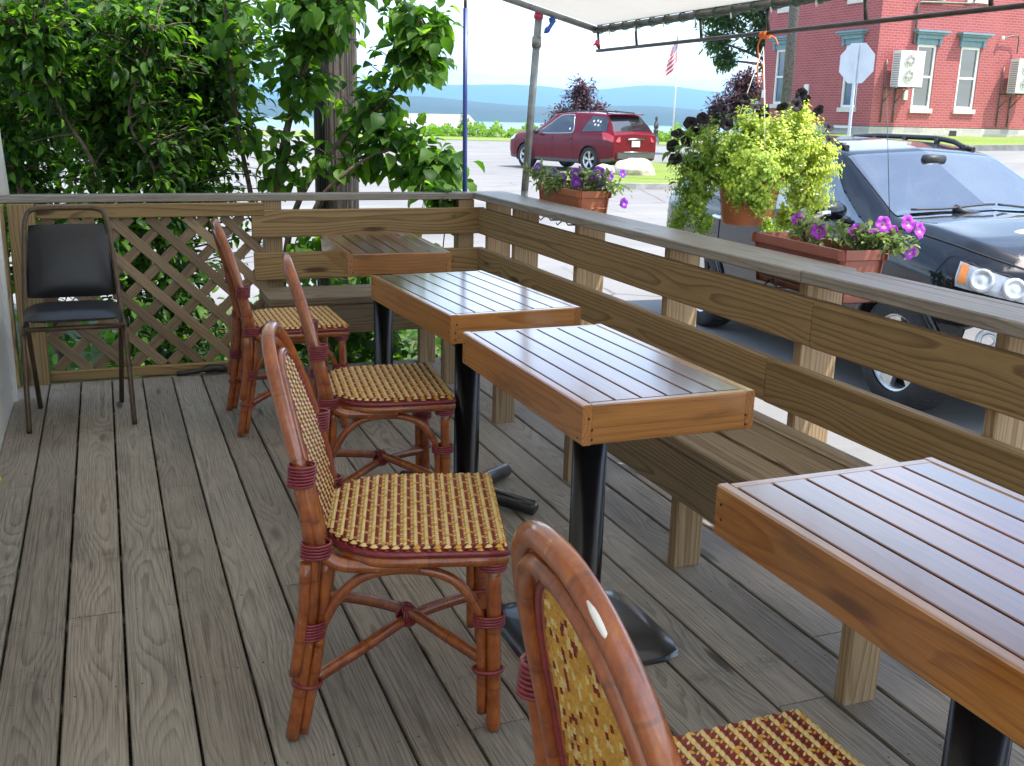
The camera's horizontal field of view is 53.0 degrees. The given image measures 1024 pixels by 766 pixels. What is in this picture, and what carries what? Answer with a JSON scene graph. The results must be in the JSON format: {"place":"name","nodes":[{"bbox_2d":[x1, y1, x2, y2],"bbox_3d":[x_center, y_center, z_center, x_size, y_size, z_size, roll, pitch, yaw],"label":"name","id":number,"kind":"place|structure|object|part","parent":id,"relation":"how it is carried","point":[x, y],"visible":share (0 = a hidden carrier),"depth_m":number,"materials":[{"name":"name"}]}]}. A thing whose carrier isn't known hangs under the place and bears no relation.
{"place":"outdoors","nodes":[
{"label":"outdoors","id":0,"kind":"place"},
{"bbox_2d":[0,134,9,194],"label":"porch post","id":1,"kind":"object","parent":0,"point":[4,188],"visible":1,"depth_m":4.77,"materials":[{"name":"white paint"}]},
{"bbox_2d":[169,116,740,135],"bbox_3d":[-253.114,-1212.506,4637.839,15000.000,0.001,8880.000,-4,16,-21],"label":"lake","id":2,"kind":"structure","parent":0,"point":[300,125],"depth_m":1075.58,"materials":[{"name":"blue liquid"}]},
{"bbox_2d":[237,96,755,125],"bbox_3d":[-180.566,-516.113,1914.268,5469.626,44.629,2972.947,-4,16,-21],"label":"hills","id":3,"kind":"structure","parent":0,"point":[482,111],"depth_m":1669.62,"materials":[{"name":"blue"}]},
{"bbox_2d":[240,0,762,92],"label":"sky","id":4,"kind":"structure","parent":0,"point":[500,33],"materials":[{"name":"white"}]},
{"bbox_2d":[248,82,759,113],"bbox_3d":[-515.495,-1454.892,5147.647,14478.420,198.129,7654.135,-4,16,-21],"label":"mountains","id":5,"kind":"structure","parent":0,"point":[641,95],"depth_m":5413.39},
{"bbox_2d":[8,127,1023,765],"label":"ground","id":6,"kind":"structure","parent":0,"point":[504,167],"depth_m":14.71,"materials":[{"name":"concrete"}]},
{"bbox_2d":[0,223,18,451],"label":"house wall","id":7,"kind":"structure","parent":6,"relation":"on","point":[9,397],"depth_m":4.54,"materials":[{"name":"white paint"}]},
{"bbox_2d":[0,357,440,765],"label":"deck framing","id":8,"kind":"object","parent":6,"relation":"on","point":[126,673],"visible":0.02,"depth_m":3.23,"materials":[{"name":"brown wood"}]},
{"bbox_2d":[0,359,1023,765],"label":"deck","id":9,"kind":"structure","parent":8,"relation":"on","point":[750,637],"depth_m":2.79,"materials":[{"name":"grey wood"}]},
{"bbox_2d":[20,205,136,433],"bbox_3d":[-1.902,-0.301,4.458,0.432,0.882,0.566,-5,16,-22],"label":"stacking chair","id":10,"kind":"object","parent":9,"relation":"on","point":[65,260],"visible":1,"depth_m":4.54,"materials":[{"name":"black leather"}]},
{"bbox_2d":[176,364,227,375],"bbox_3d":[-1.565,-0.068,5.243,0.284,0.050,0.043,-4,16,-21],"label":"black strap","id":11,"kind":"object","parent":9,"relation":"on","point":[214,368],"visible":0.88,"depth_m":5.23,"materials":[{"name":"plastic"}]},
{"bbox_2d":[0,191,483,387],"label":"deck railing","id":12,"kind":"object","parent":9,"relation":"attached to","point":[273,225],"visible":0.58,"depth_m":5.29,"materials":[{"name":"brown wood"}]},
{"bbox_2d":[35,202,269,381],"bbox_3d":[-1.759,-0.462,5.123,1.087,0.859,0.045,-4,16,-21],"label":"lattice panel","id":13,"kind":"object","parent":12,"relation":"attached to","point":[149,212],"visible":0.62,"depth_m":5.13,"materials":[{"name":"brown wood"}]},
{"bbox_2d":[210,218,349,435],"bbox_3d":[-1.002,-0.268,4.416,0.520,0.882,0.468,-4,16,-21],"label":"bistro chair","id":14,"kind":"object","parent":9,"relation":"on","point":[244,364],"visible":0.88,"depth_m":4.30,"materials":[{"name":"wicker"}]},
{"bbox_2d":[259,284,454,383],"bbox_3d":[-0.648,-0.254,5.283,1.185,0.429,0.555,-4,16,-21],"label":"bench","id":15,"kind":"object","parent":9,"relation":"on","point":[351,306],"visible":0.33,"depth_m":5.15,"materials":[{"name":"brown wood"}]},
{"bbox_2d":[281,253,455,484],"bbox_3d":[-0.485,0.008,3.415,0.521,0.882,0.468,-3,15,-14],"label":"bistro chair","id":16,"kind":"object","parent":9,"relation":"on","point":[362,394],"visible":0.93,"depth_m":3.30,"materials":[{"name":"wicker"}]},
{"bbox_2d":[261,320,508,740],"bbox_3d":[-0.286,0.295,2.342,0.521,0.882,0.468,0,15,-6],"label":"bistro chair","id":17,"kind":"object","parent":9,"relation":"on","point":[379,525],"visible":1,"depth_m":2.21,"materials":[{"name":"beige wicker"}]},
{"bbox_2d":[321,233,450,364],"bbox_3d":[-0.592,-0.271,4.725,0.444,0.749,0.722,-4,16,-18],"label":"bistro table","id":18,"kind":"object","parent":9,"relation":"on","point":[381,254],"visible":0.66,"depth_m":4.46,"materials":[{"name":"brown wood"}]},
{"bbox_2d":[371,270,580,514],"bbox_3d":[-0.156,0.049,3.548,0.486,0.748,0.792,-5,16,-24],"label":"bistro table","id":19,"kind":"object","parent":9,"relation":"on","point":[450,307],"visible":0.84,"depth_m":3.44,"materials":[{"name":"wood"},{"name":"black enamel"},{"name":"black iron"}]},
{"bbox_2d":[463,324,754,665],"bbox_3d":[0.193,0.300,2.626,0.422,0.749,0.762,-5,16,-21],"label":"bistro table","id":20,"kind":"object","parent":9,"relation":"on","point":[592,391],"visible":0.73,"depth_m":2.46,"materials":[{"name":"brown wood"}]},
{"bbox_2d":[452,344,880,705],"bbox_3d":[0.949,0.534,2.435,0.444,0.429,6.430,-4,16,-21],"label":"bench","id":21,"kind":"object","parent":9,"relation":"on","point":[689,473],"visible":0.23,"depth_m":2.92,"materials":[{"name":"brown wood"}]},
{"bbox_2d":[511,520,864,765],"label":"bistro chair","id":22,"kind":"object","parent":9,"relation":"on","point":[585,690],"visible":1,"depth_m":1.15,"materials":[{"name":"wicker"}]},
{"bbox_2d":[470,191,1023,495],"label":"deck railing","id":23,"kind":"object","parent":9,"relation":"attached to","point":[818,324],"visible":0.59,"depth_m":3.09,"materials":[{"name":"brown wood"}]},
{"bbox_2d":[521,12,542,196],"bbox_3d":[0.082,-0.774,5.635,0.051,2.392,0.144,-9,18,-35],"label":"awning post","id":24,"kind":"object","parent":23,"relation":"attached to","point":[536,38],"visible":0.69,"depth_m":5.41,"materials":[{"name":"metal"}]},
{"bbox_2d":[502,0,1023,52],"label":"awning","id":25,"kind":"object","parent":24,"relation":"attached to","point":[604,13],"visible":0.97,"depth_m":4.63,"materials":[{"name":"fabric"}]},
{"bbox_2d":[544,17,555,33],"bbox_3d":[0.195,-1.847,5.303,0.043,0.087,0.078,15,20,42],"label":"blue ribbon","id":26,"kind":"object","parent":25,"relation":"attached to","point":[552,21],"visible":1,"depth_m":5.29,"materials":[{"name":"blue fabric"}]},
{"bbox_2d":[592,39,599,47],"bbox_3d":[0.444,-1.781,5.395,0.037,0.040,0.066,4,15,9],"label":"red ribbon","id":27,"kind":"object","parent":25,"relation":"attached to","point":[597,43],"visible":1,"depth_m":5.37,"materials":[{"name":"red fabric"}]},
{"bbox_2d":[596,0,868,34],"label":"string lights","id":28,"kind":"object","parent":25,"relation":"attached to","point":[731,13],"visible":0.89,"depth_m":4.36,"materials":[{"name":"black plastic"}]},
{"bbox_2d":[757,31,778,84],"bbox_3d":[1.005,-1.285,4.067,0.042,0.207,0.083,-13,20,-43],"label":"orange cord","id":29,"kind":"object","parent":25,"relation":"attached to","point":[762,35],"visible":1,"depth_m":4.07,"materials":[{"name":"orange plastic"}]},
{"bbox_2d":[662,46,844,235],"bbox_3d":[0.980,-0.939,4.151,0.631,0.805,0.568,12,18,36],"label":"hanging basket","id":30,"kind":"object","parent":29,"relation":"hanging from","point":[752,173],"visible":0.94,"depth_m":4.12,"materials":[{"name":"ceramic"}]},
{"bbox_2d":[523,158,632,225],"bbox_3d":[0.268,-0.967,5.189,0.317,0.312,0.909,-8,17,-32],"label":"flower box","id":31,"kind":"object","parent":23,"relation":"attached to","point":[552,185],"visible":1,"depth_m":5.00,"materials":[{"name":"ceramic"}]},
{"bbox_2d":[752,208,924,303],"bbox_3d":[1.060,-0.432,3.397,0.348,0.287,0.564,-4,16,-18],"label":"flower box","id":32,"kind":"object","parent":23,"relation":"attached to","point":[859,248],"visible":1,"depth_m":3.25,"materials":[{"name":"brown plastic"}]},
{"bbox_2d":[714,457,1023,765],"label":"bistro table","id":33,"kind":"object","parent":9,"relation":"on","point":[916,566],"visible":1,"depth_m":1.45,"materials":[{"name":"brown wood"}]},
{"bbox_2d":[14,305,439,382],"bbox_3d":[-4.381,-0.139,7.094,8.900,0.014,5.000,-4,16,-21],"label":"planting bed","id":34,"kind":"object","parent":6,"relation":"on","point":[411,341],"depth_m":7.96,"materials":[{"name":"green plant"}]},
{"bbox_2d":[3,2,257,293],"bbox_3d":[-3.924,-1.890,7.848,3.859,3.210,2.115,-4,16,-21],"label":"backdrop tree","id":35,"kind":"object","parent":34,"relation":"on","point":[59,142],"visible":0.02,"depth_m":7.88,"materials":[{"name":"green plant"}]},
{"bbox_2d":[0,0,295,381],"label":"dense bush","id":36,"kind":"object","parent":34,"relation":"on","point":[102,72],"visible":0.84,"depth_m":5.84,"materials":[{"name":"green plant"}]},
{"bbox_2d":[15,294,440,384],"bbox_3d":[-2.235,-0.169,6.947,4.103,0.508,3.168,-4,16,-21],"label":"ground cover","id":37,"kind":"object","parent":34,"relation":"on","point":[109,336],"visible":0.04,"depth_m":7.25,"materials":[{"name":"green plant"}]},
{"bbox_2d":[312,0,360,364],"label":"trunk","id":38,"kind":"object","parent":34,"relation":"on","point":[347,62],"visible":0.17,"depth_m":6.92,"materials":[{"name":"brown plant"}]},
{"bbox_2d":[200,0,484,360],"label":"lilac bush","id":39,"kind":"object","parent":34,"relation":"on","point":[322,30],"visible":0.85,"depth_m":6.03,"materials":[{"name":"green plant"}]},
{"bbox_2d":[259,179,459,365],"bbox_3d":[-0.840,-0.391,5.769,1.183,1.503,0.393,-2,15,-14],"label":"vine","id":40,"kind":"object","parent":34,"relation":"on","point":[355,341],"visible":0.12,"depth_m":5.72,"materials":[{"name":"green plant"}]},
{"bbox_2d":[81,130,731,144],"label":"grass verge","id":41,"kind":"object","parent":6,"relation":"on","point":[447,137],"depth_m":64.45,"materials":[{"name":"green plant"}]},
{"bbox_2d":[459,113,462,135],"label":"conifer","id":42,"kind":"object","parent":41,"relation":"on","point":[461,121],"visible":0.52,"depth_m":67.73,"materials":[{"name":"green plant"}]},
{"bbox_2d":[425,118,702,141],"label":"roadside shrubs","id":43,"kind":"object","parent":41,"relation":"on","point":[448,129],"visible":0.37,"depth_m":67.59,"materials":[{"name":"green plant"}]},
{"bbox_2d":[653,116,658,144],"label":"monument","id":44,"kind":"object","parent":41,"relation":"on","point":[656,126],"visible":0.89,"depth_m":59.55,"materials":[{"name":"grey stone"}]},
{"bbox_2d":[665,22,679,138],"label":"flagpole","id":45,"kind":"object","parent":41,"relation":"on","point":[672,60],"visible":0.8,"depth_m":58.49,"materials":[{"name":"white metal"}]},
{"bbox_2d":[398,113,479,134],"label":"house","id":46,"kind":"structure","parent":6,"relation":"on","point":[438,120],"depth_m":74.34,"materials":[{"name":"white paint"}]},
{"bbox_2d":[462,0,467,190],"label":"blue pole","id":47,"kind":"object","parent":6,"relation":"on","point":[465,42],"visible":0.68,"depth_m":5.55,"materials":[{"name":"metal"}]},
{"bbox_2d":[539,72,615,125],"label":"plum tree","id":48,"kind":"object","parent":6,"relation":"on","point":[580,92],"visible":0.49,"depth_m":42.10,"materials":[{"name":"purple plant"}]},
{"bbox_2d":[510,110,655,169],"bbox_3d":[2.029,-7.236,30.627,2.180,1.741,4.795,-10,19,-37],"label":"parked car","id":49,"kind":"object","parent":6,"relation":"on","point":[590,139],"visible":0.87,"depth_m":29.27,"materials":[{"name":"red paint"}]},
{"bbox_3d":[1.307,-7.625,30.212,0.237,0.562,1.804,-10,19,-37],"label":"side window","id":50,"kind":"part","parent":49,"relation":"part of","materials":[{"name":"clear glass"}]},
{"bbox_3d":[2.376,-7.288,28.907,0.204,0.441,1.003,-10,19,-37],"label":"side window","id":51,"kind":"part","parent":49,"relation":"part of","materials":[{"name":"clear glass"}]},
{"bbox_3d":[3.316,-7.289,28.946,1.496,0.418,0.342,-10,19,-37],"label":"rear window","id":52,"kind":"part","parent":49,"relation":"part of","materials":[{"name":"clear glass"}]},
{"bbox_2d":[585,182,677,189],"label":"kerb","id":53,"kind":"structure","parent":6,"relation":"on","point":[664,186],"depth_m":23.49,"materials":[{"name":"concrete"}]},
{"bbox_2d":[693,0,766,105],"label":"shade tree","id":54,"kind":"object","parent":6,"relation":"on","point":[724,61],"visible":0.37,"depth_m":43.61,"materials":[{"name":"green plant"}]},
{"bbox_2d":[666,87,1023,410],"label":"parked car","id":55,"kind":"object","parent":6,"relation":"on","point":[963,203],"visible":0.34,"depth_m":6.94,"materials":[{"name":"black paint"}]},
{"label":"side window","id":56,"kind":"part","parent":55,"relation":"part of","materials":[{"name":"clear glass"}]},
{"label":"side window","id":57,"kind":"part","parent":55,"relation":"part of","materials":[{"name":"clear glass"}]},
{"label":"side window","id":58,"kind":"part","parent":55,"relation":"part of","materials":[{"name":"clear glass"}]},
{"bbox_2d":[839,43,874,135],"bbox_3d":[6.743,-5.181,20.493,0.039,3.047,0.758,-11,19,-39],"label":"street sign","id":59,"kind":"object","parent":6,"relation":"on","point":[856,63],"visible":0.88,"depth_m":20.23,"materials":[{"name":"metal"}]},
{"bbox_2d":[760,0,1023,136],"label":"brick building","id":60,"kind":"structure","parent":6,"relation":"on","point":[968,57],"depth_m":30.78,"materials":[{"name":"brick"}]},
{"bbox_2d":[769,36,786,107],"bbox_3d":[8.745,-10.155,33.619,0.340,2.235,1.200,-4,16,-21],"label":"window","id":61,"kind":"structure","parent":60,"relation":"in","point":[781,40],"depth_m":33.79,"materials":[{"name":"white paint"}]},
{"bbox_2d":[777,7,788,13],"bbox_3d":[8.893,-12.905,32.928,0.160,1.950,0.820,-4,16,-21],"label":"window","id":62,"kind":"structure","parent":60,"relation":"in","point":[785,9],"depth_m":33.22,"materials":[{"name":"white paint"}]},
{"bbox_2d":[835,29,868,111],"bbox_3d":[10.003,-9.243,30.504,0.340,2.315,1.200,-4,16,-21],"label":"window","id":63,"kind":"structure","parent":60,"relation":"in","point":[848,36],"depth_m":30.58,"materials":[{"name":"white paint"}]},
{"bbox_2d":[847,0,862,3],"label":"window","id":64,"kind":"structure","parent":60,"relation":"in","point":[848,1],"depth_m":30.12,"materials":[{"name":"white paint"}]},
{"bbox_2d":[880,50,925,121],"bbox_3d":[11.300,-8.553,29.694,0.966,1.992,0.544,-4,16,-21],"label":"air conditioner","id":65,"kind":"object","parent":60,"relation":"attached to","point":[907,69],"visible":1,"depth_m":29.40,"materials":[{"name":"white metal"}]},
{"bbox_2d":[909,29,951,112],"bbox_3d":[12.144,-9.113,30.123,1.200,2.315,0.340,-4,16,-21],"label":"window","id":66,"kind":"structure","parent":60,"relation":"in","point":[920,99],"depth_m":30.26,"materials":[{"name":"white paint"}]},
{"bbox_2d":[952,32,994,113],"bbox_3d":[13.681,-9.236,30.708,1.220,2.305,0.340,-4,16,-21],"label":"window","id":67,"kind":"structure","parent":60,"relation":"in","point":[969,58],"depth_m":30.81,"materials":[{"name":"white paint"}]},
{"bbox_2d":[966,0,987,3],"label":"window","id":68,"kind":"structure","parent":60,"relation":"in","point":[977,1],"depth_m":30.22,"materials":[{"name":"white paint"}]},
{"bbox_2d":[995,59,1023,126],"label":"air conditioner","id":69,"kind":"object","parent":60,"relation":"attached to","point":[1015,85],"visible":1,"depth_m":30.98,"materials":[{"name":"white metal"}]},
{"bbox_2d":[955,145,1023,150],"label":"kerb","id":70,"kind":"structure","parent":6,"relation":"on","point":[999,147],"depth_m":23.85,"materials":[{"name":"concrete"}]},
{"bbox_2d":[560,162,688,182],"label":"grass island","id":71,"kind":"structure","parent":0,"point":[661,171],"depth_m":26.60,"materials":[{"name":"green plant"}]},
{"bbox_2d":[597,164,614,172],"bbox_3d":[2.526,-5.766,28.066,0.609,0.434,0.512,-4,16,-21],"label":"boulder","id":72,"kind":"object","parent":71,"relation":"on","point":[604,166],"visible":0.3,"depth_m":27.94,"materials":[{"name":"white stone"}]},
{"bbox_2d":[614,158,655,174],"bbox_3d":[3.278,-5.683,27.512,1.189,0.682,0.999,-4,16,-21],"label":"boulder","id":73,"kind":"object","parent":71,"relation":"on","point":[636,166],"visible":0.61,"depth_m":27.13,"materials":[{"name":"white stone"}]},
{"bbox_2d":[779,5,799,123],"bbox_3d":[6.568,-9.562,23.608,0.250,9.574,0.250,-4,16,-21],"label":"utility pole","id":74,"kind":"object","parent":71,"relation":"on","point":[789,62],"depth_m":24.04,"materials":[{"name":"grey wood"}]},
{"bbox_2d":[687,133,1023,159],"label":"lawn","id":75,"kind":"structure","parent":0,"point":[967,140],"depth_m":25.99,"materials":[{"name":"green plant"}]},
{"bbox_2d":[697,63,761,134],"bbox_3d":[8.120,-10.211,37.803,2.546,3.031,2.166,-4,16,-21],"label":"plum tree","id":76,"kind":"object","parent":75,"relation":"on","point":[741,84],"visible":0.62,"depth_m":37.55,"materials":[{"name":"purple plant"}]}
]}

